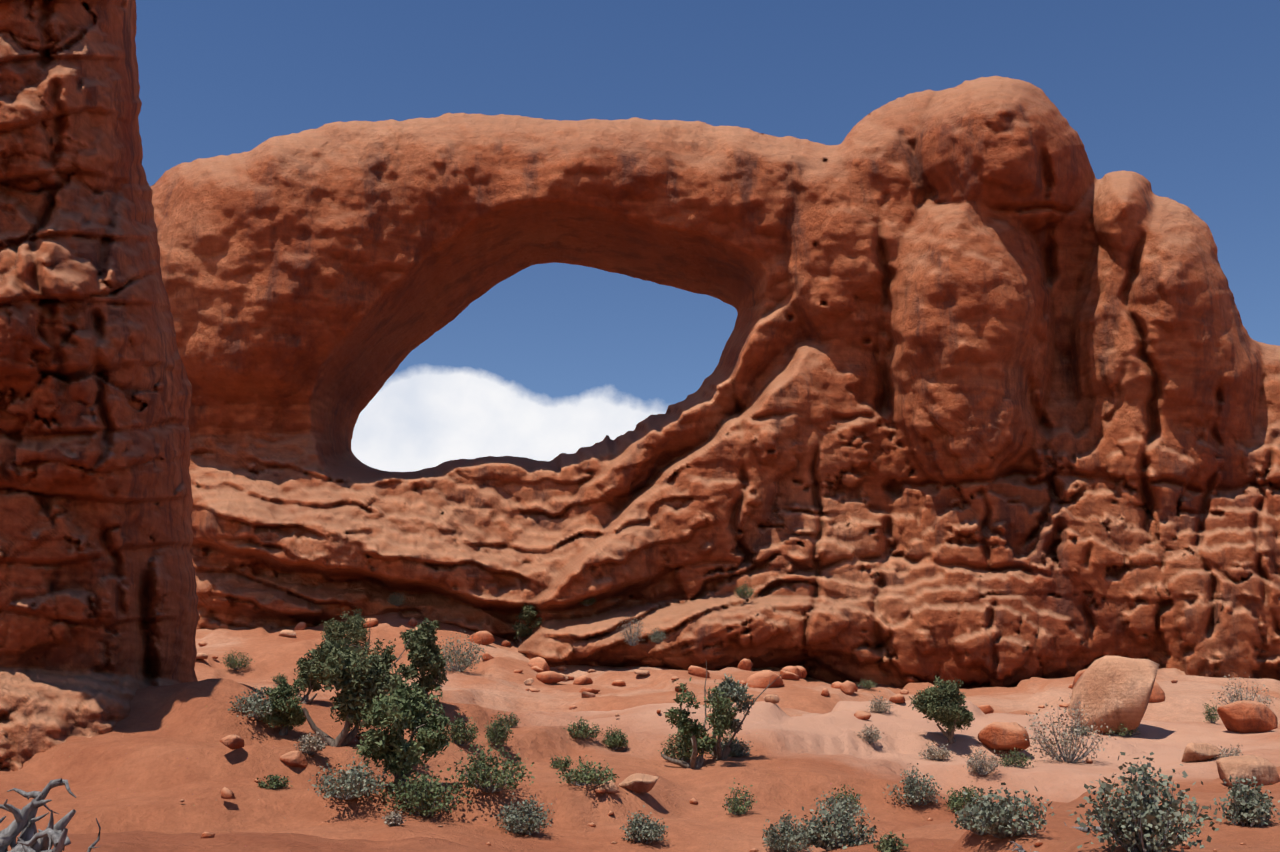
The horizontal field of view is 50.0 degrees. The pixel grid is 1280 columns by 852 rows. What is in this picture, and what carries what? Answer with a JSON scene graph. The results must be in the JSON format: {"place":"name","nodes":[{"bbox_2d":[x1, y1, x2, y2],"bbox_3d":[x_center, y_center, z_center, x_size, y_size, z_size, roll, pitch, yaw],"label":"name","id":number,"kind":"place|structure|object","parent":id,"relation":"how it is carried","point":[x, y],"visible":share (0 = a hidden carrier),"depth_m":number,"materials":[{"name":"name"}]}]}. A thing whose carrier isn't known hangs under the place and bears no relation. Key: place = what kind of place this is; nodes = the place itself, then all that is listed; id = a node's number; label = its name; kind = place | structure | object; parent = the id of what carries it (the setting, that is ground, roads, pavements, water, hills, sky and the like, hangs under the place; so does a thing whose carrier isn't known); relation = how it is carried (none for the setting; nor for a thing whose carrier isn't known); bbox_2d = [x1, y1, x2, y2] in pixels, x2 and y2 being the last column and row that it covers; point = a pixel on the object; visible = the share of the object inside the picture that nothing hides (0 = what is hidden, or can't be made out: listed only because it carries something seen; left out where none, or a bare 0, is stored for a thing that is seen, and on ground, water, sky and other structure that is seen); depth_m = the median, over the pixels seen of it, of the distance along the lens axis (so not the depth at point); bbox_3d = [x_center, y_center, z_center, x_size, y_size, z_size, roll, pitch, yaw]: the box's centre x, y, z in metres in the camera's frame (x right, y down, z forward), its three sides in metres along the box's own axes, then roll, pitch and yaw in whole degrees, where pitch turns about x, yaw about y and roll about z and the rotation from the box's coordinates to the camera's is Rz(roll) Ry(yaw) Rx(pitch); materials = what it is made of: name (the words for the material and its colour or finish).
{"place":"outdoors","nodes":[
{"label":"outdoors","id":0,"kind":"place"},
{"bbox_2d":[0,611,1279,851],"bbox_3d":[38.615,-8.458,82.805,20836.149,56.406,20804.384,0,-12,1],"label":"ground","id":1,"kind":"structure","parent":0,"point":[146,765],"depth_m":28.62,"materials":[{"name":"orange sand"}]},
{"bbox_2d":[0,778,100,851],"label":"dead branches","id":2,"kind":"object","parent":1,"relation":"on","point":[30,839],"visible":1,"depth_m":10.44,"materials":[{"name":"grey wood"}]},
{"bbox_2d":[0,0,198,770],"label":"rock","id":3,"kind":"object","parent":1,"relation":"on","point":[99,615],"visible":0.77,"depth_m":29.28,"materials":[{"name":"stone"}]},
{"bbox_2d":[219,735,244,749],"bbox_3d":[-7.451,5.787,25.122,0.434,0.273,0.270,9,-15,-37],"label":"boulder","id":4,"kind":"object","parent":1,"relation":"on","point":[233,742],"visible":1,"depth_m":25.05,"materials":[{"name":"orange stone"}]},
{"bbox_2d":[220,650,254,669],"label":"bush","id":5,"kind":"object","parent":1,"relation":"on","point":[235,662],"visible":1,"depth_m":70.06,"materials":[{"name":"green plant"}]},
{"bbox_2d":[228,685,286,720],"bbox_3d":[-7.657,5.635,27.970,1.293,0.722,1.393,-8,-14,32],"label":"bush","id":6,"kind":"object","parent":1,"relation":"on","point":[257,707],"visible":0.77,"depth_m":27.69,"materials":[{"name":"green plant"}]},
{"bbox_2d":[257,773,291,789],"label":"shrub","id":7,"kind":"object","parent":1,"relation":"on","point":[274,782],"visible":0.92,"depth_m":24.44,"materials":[{"name":"green plant"}]},
{"bbox_2d":[271,673,287,684],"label":"shrub","id":8,"kind":"object","parent":1,"relation":"on","point":[277,681],"visible":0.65,"depth_m":55.83,"materials":[{"name":"green plant"}]},
{"bbox_2d":[260,675,309,735],"bbox_3d":[-7.199,5.770,27.982,1.040,1.370,1.059,0,-12,1],"label":"juniper","id":9,"kind":"object","parent":1,"relation":"on","point":[285,705],"visible":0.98,"depth_m":27.79,"materials":[{"name":"green plant"}]},
{"bbox_2d":[280,751,307,767],"bbox_3d":[-6.403,6.149,25.314,0.510,0.314,0.321,0,-12,1],"label":"boulder","id":10,"kind":"object","parent":1,"relation":"on","point":[294,759],"visible":0.9,"depth_m":25.27,"materials":[{"name":"orange stone"}]},
{"bbox_2d":[293,650,322,703],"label":"juniper","id":11,"kind":"object","parent":1,"relation":"on","point":[304,665],"visible":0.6,"depth_m":31.08,"materials":[{"name":"green plant"}]},
{"bbox_2d":[293,731,327,755],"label":"bush","id":12,"kind":"object","parent":1,"relation":"on","point":[312,745],"visible":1,"depth_m":25.58,"materials":[{"name":"grey plant"}]},
{"bbox_2d":[318,608,372,652],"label":"juniper","id":13,"kind":"object","parent":1,"relation":"on","point":[353,629],"visible":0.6,"depth_m":71.16,"materials":[{"name":"green plant"}]},
{"bbox_2d":[308,747,393,799],"bbox_3d":[-5.084,6.071,23.980,1.555,0.909,1.547,0,-12,1],"label":"bush","id":14,"kind":"object","parent":1,"relation":"on","point":[356,782],"visible":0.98,"depth_m":23.86,"materials":[{"name":"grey plant"}]},
{"bbox_2d":[302,633,410,746],"bbox_3d":[-5.709,5.264,27.666,2.131,2.762,2.328,2,-12,-10],"label":"juniper","id":15,"kind":"object","parent":1,"relation":"on","point":[337,667],"visible":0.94,"depth_m":27.20,"materials":[{"name":"green plant"}]},
{"bbox_2d":[356,733,367,743],"bbox_3d":[-5.508,6.330,27.720,0.478,0.301,0.305,4,-13,-19],"label":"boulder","id":16,"kind":"object","parent":1,"relation":"on","point":[358,737],"visible":0.1,"depth_m":27.57,"materials":[{"name":"brown stone"}]},
{"bbox_2d":[350,638,401,707],"bbox_3d":[-6.118,5.772,31.337,1.390,1.820,1.621,0,-12,1],"label":"juniper","id":17,"kind":"object","parent":1,"relation":"on","point":[387,657],"visible":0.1,"depth_m":31.26,"materials":[{"name":"green plant"}]},
{"bbox_2d":[382,809,406,826],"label":"shrub","id":18,"kind":"object","parent":1,"relation":"on","point":[394,819],"visible":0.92,"depth_m":22.57,"materials":[{"name":"grey plant"}]},
{"bbox_2d":[352,677,450,782],"bbox_3d":[-4.269,5.551,24.755,1.772,2.050,2.031,0,-12,1],"label":"juniper tree","id":19,"kind":"object","parent":1,"relation":"on","point":[404,705],"visible":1,"depth_m":24.54,"materials":[{"name":"green plant"}]},
{"bbox_2d":[396,617,448,709],"bbox_3d":[-5.044,5.583,31.784,1.217,2.219,1.399,0,-12,1],"label":"juniper","id":20,"kind":"object","parent":1,"relation":"on","point":[424,655],"visible":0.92,"depth_m":31.64,"materials":[{"name":"green plant"}]},
{"bbox_2d":[369,762,481,816],"bbox_3d":[-3.707,6.356,23.967,1.720,0.960,1.762,7,-14,-30],"label":"bush","id":21,"kind":"object","parent":1,"relation":"on","point":[416,804],"visible":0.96,"depth_m":23.80,"materials":[{"name":"green plant"}]},
{"bbox_2d":[445,711,479,746],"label":"bush","id":22,"kind":"object","parent":1,"relation":"on","point":[459,736],"visible":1,"depth_m":29.09,"materials":[{"name":"green plant"}]},
{"bbox_2d":[438,631,486,671],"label":"bush","id":23,"kind":"object","parent":1,"relation":"on","point":[463,662],"visible":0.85,"depth_m":69.01,"materials":[{"name":"grey plant"}]},
{"bbox_2d":[179,623,779,843],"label":"stones","id":24,"kind":"object","parent":1,"relation":"on","point":[773,699],"visible":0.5,"depth_m":70.15,"materials":[{"name":"orange stone"}]},
{"bbox_2d":[449,736,534,792],"bbox_3d":[-2.659,6.093,24.766,1.664,1.027,1.689,0,-12,1],"label":"bush","id":25,"kind":"object","parent":1,"relation":"on","point":[485,778],"visible":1,"depth_m":24.49,"materials":[{"name":"green plant"}]},
{"bbox_2d":[483,712,513,747],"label":"bush","id":26,"kind":"object","parent":1,"relation":"on","point":[498,734],"visible":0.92,"depth_m":30.05,"materials":[{"name":"green plant"}]},
{"bbox_2d":[501,712,520,727],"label":"shrub","id":27,"kind":"object","parent":1,"relation":"on","point":[511,722],"visible":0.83,"depth_m":32.90,"materials":[{"name":"green plant"}]},
{"bbox_2d":[493,793,554,834],"bbox_3d":[-2.048,6.759,23.873,1.003,0.764,1.143,9,-15,-37],"label":"bush","id":28,"kind":"object","parent":1,"relation":"on","point":[517,823],"visible":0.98,"depth_m":23.73,"materials":[{"name":"green plant"}]},
{"bbox_2d":[550,755,573,768],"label":"shrub","id":29,"kind":"object","parent":1,"relation":"on","point":[556,763],"visible":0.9,"depth_m":28.50,"materials":[{"name":"green plant"}]},
{"bbox_2d":[563,716,602,739],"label":"shrub","id":30,"kind":"object","parent":1,"relation":"on","point":[583,731],"visible":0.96,"depth_m":32.84,"materials":[{"name":"green plant"}]},
{"bbox_2d":[554,755,619,786],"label":"shrub","id":31,"kind":"object","parent":1,"relation":"on","point":[583,778],"visible":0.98,"depth_m":25.70,"materials":[{"name":"green plant"}]},
{"bbox_2d":[600,780,618,792],"bbox_3d":[-0.565,6.725,25.602,0.358,0.238,0.206,0,-12,1],"label":"boulder","id":32,"kind":"object","parent":1,"relation":"on","point":[611,787],"visible":0.9,"depth_m":25.55,"materials":[{"name":"stone"}]},
{"bbox_2d":[601,725,627,749],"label":"bush","id":33,"kind":"object","parent":1,"relation":"on","point":[617,740],"visible":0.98,"depth_m":33.09,"materials":[{"name":"green plant"}]},
{"bbox_2d":[618,773,658,792],"bbox_3d":[-0.043,6.807,26.145,0.810,0.365,0.494,0,-12,1],"label":"boulder","id":34,"kind":"object","parent":1,"relation":"on","point":[640,783],"visible":0.94,"depth_m":26.00,"materials":[{"name":"orange stone"}]},
{"bbox_2d":[619,805,668,843],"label":"bush","id":35,"kind":"object","parent":1,"relation":"on","point":[640,829],"visible":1,"depth_m":23.44,"materials":[{"name":"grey plant"}]},
{"bbox_2d":[658,732,690,761],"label":"bush","id":36,"kind":"object","parent":1,"relation":"on","point":[680,755],"visible":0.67,"depth_m":31.65,"materials":[{"name":"green plant"}]},
{"bbox_2d":[661,663,737,768],"bbox_3d":[1.352,6.615,31.180,1.759,2.694,1.723,0,-12,1],"label":"juniper","id":37,"kind":"object","parent":1,"relation":"on","point":[695,741],"visible":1,"depth_m":31.02,"materials":[{"name":"green plant"}]},
{"bbox_2d":[150,76,1279,687],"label":"arch rock","id":38,"kind":"object","parent":1,"relation":"on","point":[986,394],"visible":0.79,"depth_m":88.49,"materials":[{"name":"orange stone"}]},
{"bbox_2d":[385,592,406,605],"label":"ledge bush","id":39,"kind":"object","parent":38,"relation":"on","point":[396,601],"visible":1,"depth_m":84.98,"materials":[{"name":"green plant"}]},
{"bbox_2d":[512,604,541,642],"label":"juniper","id":40,"kind":"object","parent":38,"relation":"on","point":[527,614],"visible":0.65,"depth_m":84.53,"materials":[{"name":"green plant"}]},
{"bbox_2d":[578,598,595,605],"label":"ledge bush","id":41,"kind":"object","parent":38,"relation":"on","point":[586,602],"visible":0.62,"depth_m":82.16,"materials":[{"name":"green plant"}]},
{"bbox_2d":[619,612,648,645],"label":"ledge bush","id":42,"kind":"object","parent":38,"relation":"on","point":[636,635],"visible":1,"depth_m":76.61,"materials":[{"name":"grey plant"}]},
{"bbox_2d":[647,628,665,643],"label":"ledge bush","id":43,"kind":"object","parent":38,"relation":"on","point":[657,638],"visible":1,"depth_m":76.39,"materials":[{"name":"green plant"}]},
{"bbox_2d":[733,581,754,599],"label":"ledge bush","id":44,"kind":"object","parent":38,"relation":"on","point":[742,594],"visible":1,"depth_m":80.72,"materials":[{"name":"green plant"}]},
{"bbox_2d":[198,617,1244,851],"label":"small stones","id":45,"kind":"object","parent":1,"relation":"on","point":[226,793],"visible":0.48,"depth_m":41.65,"materials":[{"name":"orange stone"}]},
{"bbox_2d":[294,618,1164,713],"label":"rocks","id":46,"kind":"object","parent":1,"relation":"on","point":[760,679],"visible":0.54,"depth_m":69.69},
{"bbox_2d":[721,733,756,756],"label":"bush","id":47,"kind":"object","parent":1,"relation":"on","point":[739,749],"visible":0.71,"depth_m":32.18,"materials":[{"name":"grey plant"}]},
{"bbox_2d":[722,778,756,814],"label":"shrub","id":48,"kind":"object","parent":1,"relation":"on","point":[734,804],"visible":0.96,"depth_m":26.18,"materials":[{"name":"green plant"}]},
{"bbox_2d":[707,669,787,759],"bbox_3d":[2.365,6.793,31.895,2.166,2.233,1.324,0,-12,1],"label":"juniper","id":49,"kind":"object","parent":1,"relation":"on","point":[734,690],"visible":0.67,"depth_m":31.64,"materials":[{"name":"green plant"}]},
{"bbox_2d":[762,810,812,851],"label":"bush","id":50,"kind":"object","parent":1,"relation":"on","point":[783,840],"visible":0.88,"depth_m":22.82,"materials":[{"name":"green plant"}]},
{"bbox_2d":[793,799,878,850],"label":"bush","id":51,"kind":"object","parent":1,"relation":"on","point":[828,836],"visible":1,"depth_m":16.28,"materials":[{"name":"green plant"}]},
{"bbox_2d":[811,787,865,819],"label":"shrub","id":52,"kind":"object","parent":1,"relation":"on","point":[842,802],"visible":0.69,"depth_m":26.84,"materials":[{"name":"green plant"}]},
{"bbox_2d":[823,784,862,807],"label":"shrub","id":53,"kind":"object","parent":1,"relation":"on","point":[844,797],"visible":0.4,"depth_m":28.56,"materials":[{"name":"green plant"}]},
{"bbox_2d":[857,677,878,688],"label":"shrub","id":54,"kind":"object","parent":1,"relation":"on","point":[865,686],"visible":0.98,"depth_m":72.01,"materials":[{"name":"green plant"}]},
{"bbox_2d":[856,724,883,743],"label":"shrub","id":55,"kind":"object","parent":1,"relation":"on","point":[872,736],"visible":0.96,"depth_m":36.25,"materials":[{"name":"grey plant"}]},
{"bbox_2d":[866,691,892,712],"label":"shrub","id":56,"kind":"object","parent":1,"relation":"on","point":[879,707],"visible":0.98,"depth_m":43.33,"materials":[{"name":"grey plant"}]},
{"bbox_2d":[868,831,908,851],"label":"shrub","id":57,"kind":"object","parent":1,"relation":"on","point":[888,844],"visible":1,"depth_m":15.68,"materials":[{"name":"green plant"}]},
{"bbox_2d":[882,763,941,806],"bbox_3d":[5.864,7.609,29.125,1.122,0.949,1.305,-11,-17,43],"label":"bush","id":58,"kind":"object","parent":1,"relation":"on","point":[915,794],"visible":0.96,"depth_m":28.97,"materials":[{"name":"grey plant"}]},
{"bbox_2d":[918,742,952,759],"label":"shrub","id":59,"kind":"object","parent":1,"relation":"on","point":[942,753],"visible":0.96,"depth_m":35.43,"materials":[{"name":"grey plant"}]},
{"bbox_2d":[907,676,974,743],"bbox_3d":[8.346,7.826,37.896,1.687,1.845,1.677,-6,-13,26],"label":"juniper","id":60,"kind":"object","parent":1,"relation":"on","point":[942,703],"visible":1,"depth_m":37.58,"materials":[{"name":"green plant"}]},
{"bbox_2d":[943,785,984,812],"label":"shrub","id":61,"kind":"object","parent":1,"relation":"on","point":[955,803],"visible":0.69,"depth_m":28.77,"materials":[{"name":"green plant"}]},
{"bbox_2d":[951,800,992,835],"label":"shrub","id":62,"kind":"object","parent":1,"relation":"on","point":[964,825],"visible":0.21,"depth_m":14.58,"materials":[{"name":"green plant"}]},
{"bbox_2d":[963,745,1001,774],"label":"shrub","id":63,"kind":"object","parent":1,"relation":"on","point":[981,768],"visible":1,"depth_m":34.00,"materials":[{"name":"grey plant"}]},
{"bbox_2d":[978,722,1029,750],"bbox_3d":[10.037,8.533,37.679,1.385,0.821,0.807,-8,-14,32],"label":"slab boulder","id":64,"kind":"object","parent":1,"relation":"on","point":[1005,736],"visible":0.85,"depth_m":37.40,"materials":[{"name":"orange stone"}]},
{"bbox_2d":[955,778,1054,838],"bbox_3d":[3.810,3.998,14.358,1.027,0.640,0.948,-5,-13,22],"label":"bush","id":65,"kind":"object","parent":1,"relation":"on","point":[1000,816],"visible":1,"depth_m":14.15,"materials":[{"name":"green plant"}]},
{"bbox_2d":[993,747,1034,767],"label":"shrub","id":66,"kind":"object","parent":1,"relation":"on","point":[1015,759],"visible":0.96,"depth_m":35.18,"materials":[{"name":"green plant"}]},
{"bbox_2d":[1007,841,1038,851],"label":"shrub","id":67,"kind":"object","parent":1,"relation":"on","point":[1020,848],"visible":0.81,"depth_m":13.75,"materials":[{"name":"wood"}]},
{"bbox_2d":[1023,697,1115,762],"bbox_3d":[11.375,8.080,36.484,2.312,1.807,2.186,-5,-13,23],"label":"bush","id":68,"kind":"object","parent":1,"relation":"on","point":[1064,743],"visible":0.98,"depth_m":36.43,"materials":[{"name":"grey plant"}]},
{"bbox_2d":[1072,669,1086,688],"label":"boulder","id":69,"kind":"object","parent":1,"relation":"on","point":[1078,674],"visible":0.1,"depth_m":58.19,"materials":[{"name":"orange stone"}]},
{"bbox_2d":[1068,723,1090,734],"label":"shrub","id":70,"kind":"object","parent":1,"relation":"on","point":[1080,728],"visible":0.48,"depth_m":40.93,"materials":[{"name":"green plant"}]},
{"bbox_2d":[1064,822,1103,832],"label":"dead branch","id":71,"kind":"object","parent":1,"relation":"on","point":[1086,829],"visible":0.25,"depth_m":14.48,"materials":[{"name":"grey wood"}]},
{"bbox_2d":[1068,655,1159,734],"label":"boulder","id":72,"kind":"object","parent":1,"relation":"on","point":[1112,692],"visible":0.94,"depth_m":44.37,"materials":[{"name":"beige stone"}]},
{"bbox_2d":[1105,723,1140,736],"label":"shrub","id":73,"kind":"object","parent":1,"relation":"on","point":[1126,733],"visible":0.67,"depth_m":44.12,"materials":[{"name":"green plant"}]},
{"bbox_2d":[1068,752,1221,851],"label":"bush","id":74,"kind":"object","parent":1,"relation":"on","point":[1144,823],"visible":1,"depth_m":11.97,"materials":[{"name":"green plant"}]},
{"bbox_2d":[1182,742,1222,761],"bbox_3d":[14.832,8.608,36.217,1.128,0.508,0.622,0,-12,1],"label":"boulder","id":75,"kind":"object","parent":1,"relation":"on","point":[1197,752],"visible":0.85,"depth_m":36.04,"materials":[{"name":"orange stone"}]},
{"bbox_2d":[1202,703,1219,723],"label":"shrub","id":76,"kind":"object","parent":1,"relation":"on","point":[1211,715],"visible":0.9,"depth_m":46.85,"materials":[{"name":"green plant"}]},
{"bbox_2d":[1214,744,1243,758],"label":"shrub","id":77,"kind":"object","parent":1,"relation":"on","point":[1236,752],"visible":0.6,"depth_m":35.59,"materials":[{"name":"grey plant"}]},
{"bbox_2d":[1209,672,1274,706],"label":"bush","id":78,"kind":"object","parent":1,"relation":"on","point":[1240,695],"visible":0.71,"depth_m":56.30,"materials":[{"name":"grey plant"}]},
{"bbox_2d":[1213,774,1279,826],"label":"bush","id":79,"kind":"object","parent":1,"relation":"on","point":[1247,807],"visible":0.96,"depth_m":14.72,"materials":[{"name":"green plant"}]},
{"bbox_2d":[1217,700,1277,732],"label":"boulder","id":80,"kind":"object","parent":1,"relation":"on","point":[1246,716],"visible":0.9,"depth_m":43.77,"materials":[{"name":"orange stone"}]},
{"bbox_2d":[1216,755,1279,788],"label":"boulder","id":81,"kind":"object","parent":1,"relation":"on","point":[1263,771],"visible":0.79,"depth_m":24.86,"materials":[{"name":"orange stone"}]},
{"bbox_2d":[135,0,1279,471],"label":"sky","id":82,"kind":"structure","parent":0,"point":[553,359],"materials":[{"name":"blue"}]}
]}

